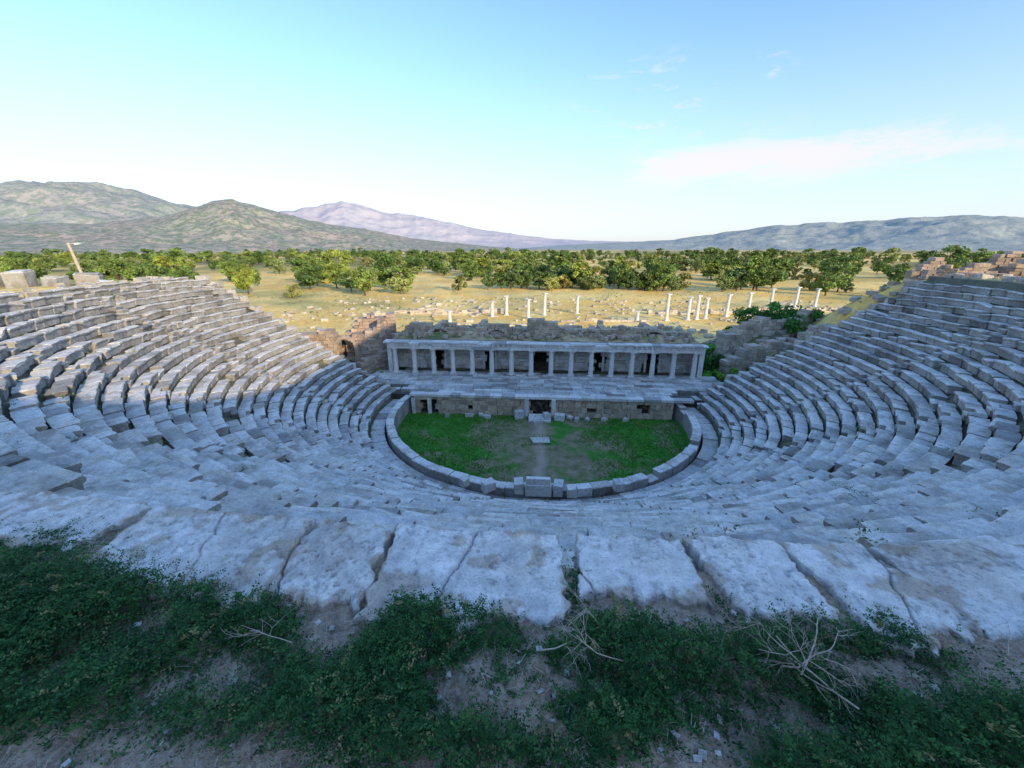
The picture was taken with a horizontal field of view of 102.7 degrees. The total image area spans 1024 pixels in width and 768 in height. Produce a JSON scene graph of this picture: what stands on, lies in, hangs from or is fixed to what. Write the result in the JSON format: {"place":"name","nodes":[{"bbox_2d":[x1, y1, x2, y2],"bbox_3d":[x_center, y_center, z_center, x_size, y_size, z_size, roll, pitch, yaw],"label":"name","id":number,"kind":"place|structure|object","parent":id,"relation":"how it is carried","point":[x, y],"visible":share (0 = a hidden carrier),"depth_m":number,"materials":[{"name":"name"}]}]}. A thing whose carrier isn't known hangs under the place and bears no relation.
{"place":"outdoors","nodes":[
{"label":"outdoors","id":0,"kind":"place"},
{"bbox_2d":[0,180,520,248],"bbox_3d":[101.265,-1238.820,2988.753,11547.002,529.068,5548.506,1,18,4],"label":"mountain ridge","id":1,"kind":"structure","parent":0,"point":[27,202],"depth_m":2576.04,"materials":[{"name":"stone"}]},
{"bbox_2d":[0,199,530,253],"bbox_3d":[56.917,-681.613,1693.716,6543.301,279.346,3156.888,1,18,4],"label":"scrub hill","id":2,"kind":"structure","parent":0,"point":[227,225],"depth_m":1597.83,"materials":[{"name":"plant"}]},
{"bbox_2d":[278,201,631,247],"bbox_3d":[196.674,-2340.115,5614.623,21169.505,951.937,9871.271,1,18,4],"label":"mountain range","id":3,"kind":"structure","parent":0,"point":[343,213],"depth_m":7604.66,"materials":[{"name":"stone"}]},
{"bbox_2d":[0,530,1023,767],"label":"foreground soil","id":4,"kind":"structure","parent":0,"point":[188,760],"depth_m":1.60,"materials":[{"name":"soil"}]},
{"bbox_2d":[0,492,27,503],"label":"marble slab","id":5,"kind":"structure","parent":4,"relation":"on","point":[6,496],"depth_m":2.89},
{"bbox_2d":[0,491,151,554],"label":"marble slab","id":6,"kind":"structure","parent":4,"relation":"on","point":[37,507],"depth_m":2.63,"materials":[{"name":"stone"}]},
{"bbox_2d":[79,505,316,613],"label":"marble slab","id":7,"kind":"structure","parent":4,"relation":"on","point":[244,551],"depth_m":2.35,"materials":[{"name":"stone"}]},
{"bbox_2d":[268,519,398,613],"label":"marble slab","id":8,"kind":"structure","parent":4,"relation":"on","point":[332,563],"depth_m":2.22,"materials":[{"name":"stone"}]},
{"bbox_2d":[353,523,570,637],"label":"marble slab","id":9,"kind":"structure","parent":4,"relation":"on","point":[509,569],"depth_m":2.16,"materials":[{"name":"stone"}]},
{"bbox_2d":[0,513,1023,767],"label":"creeping shrub","id":10,"kind":"object","parent":4,"relation":"on","point":[912,717],"visible":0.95,"depth_m":1.57,"materials":[{"name":"green plant"}]},
{"bbox_2d":[703,594,867,715],"bbox_3d":[1.095,1.032,1.674,0.572,0.191,0.424,9,21,26],"label":"dead branch","id":11,"kind":"object","parent":10,"relation":"on","point":[806,661],"visible":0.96,"depth_m":1.58,"materials":[{"name":"wood"},{"name":"bark"}]},
{"bbox_2d":[5,568,1021,767],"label":"pebbles","id":12,"kind":"object","parent":4,"relation":"on","point":[700,756],"visible":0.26,"depth_m":1.56,"materials":[{"name":"stone"}]},
{"bbox_2d":[222,577,1023,679],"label":"dry twigs","id":13,"kind":"object","parent":4,"relation":"on","point":[576,618],"visible":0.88,"depth_m":1.67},
{"bbox_2d":[574,532,714,614],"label":"marble slab","id":14,"kind":"structure","parent":4,"relation":"on","point":[641,572],"depth_m":2.16,"materials":[{"name":"stone"}]},
{"bbox_2d":[682,535,840,630],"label":"marble slab","id":15,"kind":"structure","parent":4,"relation":"on","point":[759,574],"depth_m":2.14,"materials":[{"name":"stone"}]},
{"bbox_2d":[779,541,983,663],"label":"marble slab","id":16,"kind":"structure","parent":4,"relation":"on","point":[858,571],"depth_m":2.04,"materials":[{"name":"stone"}]},
{"bbox_2d":[868,540,1023,642],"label":"marble slab","id":17,"kind":"structure","parent":4,"relation":"on","point":[981,582],"depth_m":2.17,"materials":[{"name":"stone"}]},
{"bbox_2d":[0,249,1023,472],"bbox_3d":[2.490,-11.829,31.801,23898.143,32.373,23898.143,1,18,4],"label":"ground","id":18,"kind":"structure","parent":0,"point":[427,283],"depth_m":107.15,"materials":[{"name":"soil"}]},
{"bbox_2d":[0,269,38,288],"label":"marble block","id":19,"kind":"object","parent":18,"relation":"on","point":[24,278],"depth_m":31.75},
{"bbox_2d":[40,276,69,286],"bbox_3d":[-36.399,-8.099,32.723,1.419,1.129,1.278,1,18,4],"label":"marble block","id":20,"kind":"object","parent":18,"relation":"on","point":[48,280],"depth_m":32.21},
{"bbox_2d":[66,242,82,272],"bbox_3d":[-45.133,-11.931,42.775,1.608,5.393,0.313,-3,19,-10],"label":"lamp post","id":21,"kind":"object","parent":18,"relation":"on","point":[76,262],"visible":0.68,"depth_m":42.30,"materials":[{"name":"beige metal"}]},
{"bbox_2d":[65,271,90,279],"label":"olive tree","id":22,"kind":"object","parent":18,"relation":"on","point":[69,274],"visible":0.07,"depth_m":98.46,"materials":[{"name":"green plant"}]},
{"bbox_2d":[72,272,103,285],"bbox_3d":[-36.093,-8.822,34.936,1.796,1.384,1.122,-10,21,-27],"label":"marble block","id":23,"kind":"object","parent":18,"relation":"on","point":[94,277],"depth_m":34.49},
{"bbox_2d":[96,280,114,283],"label":"marble block","id":24,"kind":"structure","parent":18,"relation":"on","point":[103,281],"depth_m":33.90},
{"bbox_2d":[133,263,170,276],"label":"olive tree","id":25,"kind":"object","parent":18,"relation":"on","point":[155,268],"visible":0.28,"depth_m":123.18,"materials":[{"name":"green plant"}]},
{"bbox_2d":[163,270,200,279],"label":"olive tree","id":26,"kind":"object","parent":18,"relation":"on","point":[177,274],"visible":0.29,"depth_m":113.11,"materials":[{"name":"green plant"}]},
{"bbox_2d":[230,264,255,293],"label":"olive tree","id":27,"kind":"object","parent":18,"relation":"on","point":[244,272],"visible":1,"depth_m":131.46,"materials":[{"name":"green plant"}]},
{"bbox_2d":[283,284,302,297],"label":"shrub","id":28,"kind":"object","parent":18,"relation":"on","point":[291,289],"visible":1,"depth_m":122.51,"materials":[{"name":"green plant"}]},
{"bbox_2d":[195,275,400,389],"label":"retaining wall","id":29,"kind":"structure","parent":18,"relation":"on","point":[258,308],"depth_m":39.50,"materials":[{"name":"stone"}]},
{"bbox_2d":[292,264,324,289],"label":"olive tree","id":30,"kind":"object","parent":18,"relation":"on","point":[308,279],"visible":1,"depth_m":145.36,"materials":[{"name":"green plant"}]},
{"bbox_2d":[322,263,343,288],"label":"olive tree","id":31,"kind":"object","parent":18,"relation":"on","point":[333,272],"visible":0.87,"depth_m":149.20,"materials":[{"name":"green plant"}]},
{"bbox_2d":[337,269,353,290],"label":"olive tree","id":32,"kind":"object","parent":18,"relation":"on","point":[345,282],"visible":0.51,"depth_m":138.97,"materials":[{"name":"green plant"}]},
{"bbox_2d":[299,312,396,373],"bbox_3d":[-18.954,-4.081,47.235,11.234,6.960,7.280,-5,19,-15],"label":"arched passage ruin","id":33,"kind":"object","parent":18,"relation":"on","point":[363,339],"visible":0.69,"depth_m":46.90,"materials":[{"name":"stone"}]},
{"bbox_2d":[347,265,378,295],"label":"olive tree","id":34,"kind":"object","parent":18,"relation":"on","point":[360,283],"visible":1,"depth_m":127.28,"materials":[{"name":"green plant"}]},
{"bbox_2d":[357,270,377,290],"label":"olive tree","id":35,"kind":"object","parent":18,"relation":"on","point":[374,276],"visible":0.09,"depth_m":143.48,"materials":[{"name":"green plant"}]},
{"bbox_2d":[383,277,412,293],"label":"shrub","id":36,"kind":"object","parent":18,"relation":"on","point":[392,282],"visible":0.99,"depth_m":133.20,"materials":[{"name":"green plant"}]},
{"bbox_2d":[390,263,414,289],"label":"olive tree","id":37,"kind":"object","parent":18,"relation":"on","point":[403,270],"visible":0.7,"depth_m":143.36,"materials":[{"name":"green plant"}]},
{"bbox_2d":[446,311,452,321],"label":"marble column","id":38,"kind":"structure","parent":18,"relation":"on","point":[449,317],"depth_m":79.75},
{"bbox_2d":[451,274,467,290],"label":"olive tree","id":39,"kind":"object","parent":18,"relation":"on","point":[459,278],"visible":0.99,"depth_m":145.73,"materials":[{"name":"green plant"}]},
{"bbox_2d":[481,272,497,289],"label":"olive tree","id":40,"kind":"object","parent":18,"relation":"on","point":[486,278],"visible":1,"depth_m":148.57,"materials":[{"name":"green plant"}]},
{"bbox_2d":[489,301,494,316],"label":"marble column","id":41,"kind":"structure","parent":18,"relation":"on","point":[491,309],"depth_m":89.78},
{"bbox_2d":[504,295,508,315],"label":"marble column","id":42,"kind":"structure","parent":18,"relation":"on","point":[506,305],"depth_m":91.22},
{"bbox_2d":[0,279,1023,568],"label":"theatre seating","id":43,"kind":"object","parent":18,"relation":"on","point":[314,469],"visible":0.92,"depth_m":19.14,"materials":[{"name":"stone"}]},
{"bbox_2d":[0,277,188,303],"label":"rim course","id":44,"kind":"object","parent":43,"relation":"on","point":[5,298],"visible":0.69,"depth_m":27.07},
{"bbox_2d":[0,284,1023,561],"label":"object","id":45,"kind":"object","parent":43,"relation":"on","point":[594,498],"visible":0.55,"depth_m":16.68,"materials":[{"name":"green plant"}]},
{"bbox_2d":[0,244,1023,291],"bbox_3d":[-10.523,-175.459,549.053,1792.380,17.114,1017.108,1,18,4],"label":"tree belt","id":46,"kind":"object","parent":18,"relation":"on","point":[756,268],"visible":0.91,"depth_m":214.45,"materials":[{"name":"green plant"}]},
{"bbox_2d":[0,273,1023,299],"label":"rim stones","id":47,"kind":"object","parent":18,"relation":"on","point":[1005,278],"visible":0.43,"depth_m":31.96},
{"bbox_2d":[525,299,531,317],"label":"marble column","id":48,"kind":"structure","parent":18,"relation":"on","point":[528,309],"depth_m":87.10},
{"bbox_2d":[514,476,563,499],"bbox_3d":[1.576,6.257,24.435,2.998,2.207,1.485,1,18,4],"label":"honour seat","id":49,"kind":"object","parent":18,"relation":"on","point":[537,488],"visible":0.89,"depth_m":23.69,"materials":[{"name":"white stone"}]},
{"bbox_2d":[396,412,689,484],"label":"orchestra lawn","id":50,"kind":"structure","parent":18,"relation":"on","point":[567,460],"depth_m":32.27,"materials":[{"name":"green plant"}]},
{"bbox_2d":[530,418,549,443],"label":"flat marble slab","id":51,"kind":"structure","parent":50,"relation":"on","point":[538,440],"depth_m":33.40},
{"bbox_2d":[371,395,717,501],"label":"orchestra parapet","id":52,"kind":"structure","parent":18,"relation":"on","point":[686,462],"depth_m":27.49,"materials":[{"name":"stone"}]},
{"bbox_2d":[458,474,624,497],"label":"fallen marble block","id":53,"kind":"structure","parent":52,"relation":"on","point":[488,485],"depth_m":23.72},
{"bbox_2d":[394,318,694,373],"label":"ruined vault tops","id":54,"kind":"object","parent":18,"relation":"on","point":[549,330],"visible":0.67,"depth_m":45.35,"materials":[{"name":"stone"}]},
{"bbox_2d":[542,293,547,315],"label":"marble column","id":55,"kind":"structure","parent":18,"relation":"on","point":[544,304],"depth_m":91.47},
{"bbox_2d":[373,370,723,407],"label":"stage floor","id":56,"kind":"structure","parent":18,"relation":"on","point":[579,384],"depth_m":41.27,"materials":[{"name":"stone"}]},
{"bbox_2d":[391,348,400,372],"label":"column","id":57,"kind":"structure","parent":56,"relation":"on","point":[395,362],"depth_m":44.75,"materials":[{"name":"white stone"}]},
{"bbox_2d":[411,349,418,373],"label":"column","id":58,"kind":"structure","parent":56,"relation":"on","point":[414,363],"depth_m":44.61,"materials":[{"name":"white stone"}]},
{"bbox_2d":[383,338,708,377],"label":"colonnade entablature","id":59,"kind":"structure","parent":58,"relation":"on","point":[686,348],"depth_m":42.96,"materials":[{"name":"white stone"}]},
{"bbox_2d":[430,349,437,373],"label":"column","id":60,"kind":"structure","parent":56,"relation":"on","point":[433,362],"depth_m":44.46,"materials":[{"name":"white stone"}]},
{"bbox_2d":[449,349,456,373],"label":"column","id":61,"kind":"structure","parent":56,"relation":"on","point":[452,356],"depth_m":44.25,"materials":[{"name":"white stone"}]},
{"bbox_2d":[468,350,476,374],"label":"column","id":62,"kind":"structure","parent":56,"relation":"on","point":[472,368],"depth_m":44.18,"materials":[{"name":"white stone"}]},
{"bbox_2d":[488,350,495,374],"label":"column","id":63,"kind":"structure","parent":56,"relation":"on","point":[491,358],"depth_m":43.95,"materials":[{"name":"white stone"}]},
{"bbox_2d":[507,350,515,375],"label":"column","id":64,"kind":"structure","parent":56,"relation":"on","point":[511,366],"depth_m":43.88,"materials":[{"name":"white stone"}]},
{"bbox_2d":[527,351,534,375],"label":"column","id":65,"kind":"structure","parent":56,"relation":"on","point":[530,373],"depth_m":43.69,"materials":[{"name":"white stone"}]},
{"bbox_2d":[398,340,696,372],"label":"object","id":66,"kind":"structure","parent":56,"relation":"on","point":[581,361],"depth_m":45.69,"materials":[{"name":"white stone"}]},
{"bbox_2d":[435,350,658,365],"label":"doorways","id":67,"kind":"structure","parent":66,"relation":"in","point":[541,356],"depth_m":49.47,"materials":[{"name":"stone"}]},
{"bbox_2d":[546,351,555,376],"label":"column","id":68,"kind":"structure","parent":56,"relation":"on","point":[550,371],"depth_m":43.55,"materials":[{"name":"white stone"}]},
{"bbox_2d":[567,352,574,376],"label":"column","id":69,"kind":"structure","parent":56,"relation":"on","point":[570,369],"depth_m":43.42,"materials":[{"name":"white stone"}]},
{"bbox_2d":[586,352,594,377],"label":"column","id":70,"kind":"structure","parent":56,"relation":"on","point":[590,368],"depth_m":43.26,"materials":[{"name":"white stone"}]},
{"bbox_2d":[606,352,616,377],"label":"column","id":71,"kind":"structure","parent":56,"relation":"on","point":[611,368],"depth_m":43.13,"materials":[{"name":"white stone"}]},
{"bbox_2d":[627,352,636,377],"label":"column","id":72,"kind":"structure","parent":56,"relation":"on","point":[631,367],"depth_m":42.96,"materials":[{"name":"white stone"}]},
{"bbox_2d":[647,353,657,378],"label":"column","id":73,"kind":"structure","parent":56,"relation":"on","point":[652,367],"depth_m":42.85,"materials":[{"name":"white stone"}]},
{"bbox_2d":[667,353,678,378],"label":"column","id":74,"kind":"structure","parent":56,"relation":"on","point":[672,368],"depth_m":42.68,"materials":[{"name":"white stone"}]},
{"bbox_2d":[687,354,700,379],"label":"column","id":75,"kind":"structure","parent":56,"relation":"on","point":[693,368],"depth_m":42.54,"materials":[{"name":"white stone"}]},
{"bbox_2d":[541,277,558,290],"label":"olive tree","id":76,"kind":"object","parent":18,"relation":"on","point":[550,282],"visible":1,"depth_m":144.88,"materials":[{"name":"green plant"}]},
{"bbox_2d":[409,391,693,422],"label":"pulpitum cornice","id":77,"kind":"structure","parent":18,"relation":"on","point":[546,417],"depth_m":37.67,"materials":[{"name":"stone"}]},
{"bbox_2d":[236,284,874,337],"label":"field scrub","id":78,"kind":"object","parent":18,"relation":"on","point":[504,301],"visible":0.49,"depth_m":117.06,"materials":[{"name":"green plant"}]},
{"bbox_2d":[281,296,840,343],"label":"scattered field stones","id":79,"kind":"object","parent":18,"relation":"on","point":[690,329],"visible":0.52,"depth_m":99.18,"materials":[{"name":"stone"}]},
{"bbox_2d":[574,295,579,313],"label":"marble column","id":80,"kind":"structure","parent":18,"relation":"on","point":[577,305],"depth_m":93.99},
{"bbox_2d":[579,277,598,289],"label":"olive tree","id":81,"kind":"object","parent":18,"relation":"on","point":[586,284],"visible":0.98,"depth_m":144.98,"materials":[{"name":"green plant"}]},
{"bbox_2d":[352,306,837,338],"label":"agora foundation ruins","id":82,"kind":"object","parent":18,"relation":"on","point":[437,311],"visible":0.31,"depth_m":93.65,"materials":[{"name":"stone"}]},
{"bbox_2d":[610,263,631,288],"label":"olive tree","id":83,"kind":"object","parent":18,"relation":"on","point":[622,269],"visible":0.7,"depth_m":148.42,"materials":[{"name":"green plant"}]},
{"bbox_2d":[339,281,916,375],"bbox_3d":[3.354,-6.365,47.465,68.745,12.426,18.654,1,18,4],"label":"scattered rubble","id":84,"kind":"object","parent":18,"relation":"on","point":[876,296],"visible":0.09,"depth_m":43.88,"materials":[{"name":"stone"}]},
{"bbox_2d":[635,311,640,320],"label":"marble column","id":85,"kind":"structure","parent":18,"relation":"on","point":[637,316],"depth_m":85.96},
{"bbox_2d":[649,263,671,290],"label":"olive tree","id":86,"kind":"object","parent":18,"relation":"on","point":[655,283],"visible":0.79,"depth_m":141.43,"materials":[{"name":"green plant"}]},
{"bbox_2d":[663,293,671,320],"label":"marble column","id":87,"kind":"structure","parent":18,"relation":"on","point":[667,307],"depth_m":84.96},
{"bbox_2d":[672,271,693,289],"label":"olive tree","id":88,"kind":"object","parent":18,"relation":"on","point":[684,276],"visible":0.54,"depth_m":145.31,"materials":[{"name":"green plant"}]},
{"bbox_2d":[685,296,692,320],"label":"marble column","id":89,"kind":"structure","parent":18,"relation":"on","point":[688,309],"depth_m":86.69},
{"bbox_2d":[693,295,702,319],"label":"marble column","id":90,"kind":"structure","parent":18,"relation":"on","point":[697,308],"depth_m":87.42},
{"bbox_2d":[702,297,710,318],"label":"marble column","id":91,"kind":"structure","parent":18,"relation":"on","point":[706,308],"depth_m":88.30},
{"bbox_2d":[698,342,715,355],"bbox_3d":[23.136,-3.927,52.522,6.878,3.415,6.259,-8,20,-23],"label":"green bush","id":92,"kind":"object","parent":18,"relation":"on","point":[712,346],"visible":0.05,"depth_m":50.02,"materials":[{"name":"green plant"}]},
{"bbox_2d":[702,348,724,375],"bbox_3d":[21.914,-2.106,46.812,4.338,3.704,4.754,-15,23,-37],"label":"green bush","id":93,"kind":"object","parent":18,"relation":"on","point":[714,360],"visible":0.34,"depth_m":45.87,"materials":[{"name":"green plant"}]},
{"bbox_2d":[702,367,738,381],"bbox_3d":[22.320,-0.432,43.426,3.383,2.528,3.852,-7,20,-20],"label":"green bush","id":94,"kind":"object","parent":18,"relation":"on","point":[720,375],"visible":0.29,"depth_m":43.52,"materials":[{"name":"green plant"}]},
{"bbox_2d":[716,276,735,291],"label":"olive tree","id":95,"kind":"object","parent":18,"relation":"on","point":[726,282],"visible":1,"depth_m":140.00,"materials":[{"name":"green plant"}]},
{"bbox_2d":[722,294,732,316],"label":"marble column","id":96,"kind":"structure","parent":18,"relation":"on","point":[727,306],"depth_m":90.68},
{"bbox_2d":[747,292,753,315],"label":"marble column","id":97,"kind":"structure","parent":18,"relation":"on","point":[750,299],"depth_m":91.78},
{"bbox_2d":[732,303,789,324],"bbox_3d":[30.376,-8.135,50.440,4.859,3.676,5.485,-1,18,-3],"label":"green bush","id":98,"kind":"object","parent":18,"relation":"on","point":[752,311],"visible":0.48,"depth_m":49.54,"materials":[{"name":"green plant"}]},
{"bbox_2d":[768,288,775,307],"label":"marble column","id":99,"kind":"structure","parent":18,"relation":"on","point":[772,294],"depth_m":101.59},
{"bbox_2d":[714,309,836,380],"bbox_3d":[31.646,-5.281,49.164,13.020,8.220,25.822,8,20,23],"label":"side building ruin","id":100,"kind":"object","parent":18,"relation":"on","point":[732,340],"visible":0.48,"depth_m":47.49,"materials":[{"name":"stone"}]},
{"bbox_2d":[768,301,824,333],"bbox_3d":[34.324,-7.311,50.265,7.480,5.268,6.820,-5,19,-15],"label":"green bush","id":101,"kind":"object","parent":18,"relation":"on","point":[796,325],"visible":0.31,"depth_m":48.11,"materials":[{"name":"green plant"}]},
{"bbox_2d":[791,287,801,307],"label":"marble column","id":102,"kind":"structure","parent":18,"relation":"on","point":[796,297],"depth_m":103.15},
{"bbox_2d":[704,281,925,392],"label":"retaining wall","id":103,"kind":"structure","parent":18,"relation":"on","point":[828,329],"depth_m":36.33,"materials":[{"name":"stone"}]},
{"bbox_2d":[811,288,821,306],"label":"marble column","id":104,"kind":"structure","parent":18,"relation":"on","point":[816,297],"depth_m":104.73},
{"bbox_2d":[810,272,841,295],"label":"olive tree","id":105,"kind":"object","parent":18,"relation":"on","point":[824,279],"visible":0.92,"depth_m":128.98,"materials":[{"name":"green plant"}]},
{"bbox_2d":[825,261,855,291],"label":"olive tree","id":106,"kind":"object","parent":18,"relation":"on","point":[845,279],"visible":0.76,"depth_m":136.44,"materials":[{"name":"green plant"}]},
{"bbox_2d":[887,251,1023,286],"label":"hilltop wall ruin","id":107,"kind":"object","parent":18,"relation":"on","point":[1007,262],"visible":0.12,"depth_m":36.84,"materials":[{"name":"stone"}]},
{"bbox_2d":[0,0,1023,241],"label":"sky","id":108,"kind":"structure","parent":0,"point":[589,120],"materials":[{"name":"blue"}]},
{"bbox_2d":[413,396,673,419],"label":"pulpitum wall","id":109,"kind":"structure","parent":0,"point":[573,408],"depth_m":38.06,"materials":[{"name":"stone"}]},
{"bbox_2d":[394,325,698,343],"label":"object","id":110,"kind":"structure","parent":0,"point":[437,335],"depth_m":44.75,"materials":[{"name":"stone"}]},
{"bbox_2d":[404,324,682,339],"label":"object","id":111,"kind":"object","parent":110,"relation":"on","point":[537,335],"visible":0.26,"depth_m":45.13,"materials":[{"name":"green plant"}]},
{"bbox_2d":[521,215,1023,250],"bbox_3d":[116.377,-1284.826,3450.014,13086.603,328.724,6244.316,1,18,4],"label":"mountain range","id":112,"kind":"structure","parent":0,"point":[991,233],"depth_m":3236.51,"materials":[{"name":"stone"}]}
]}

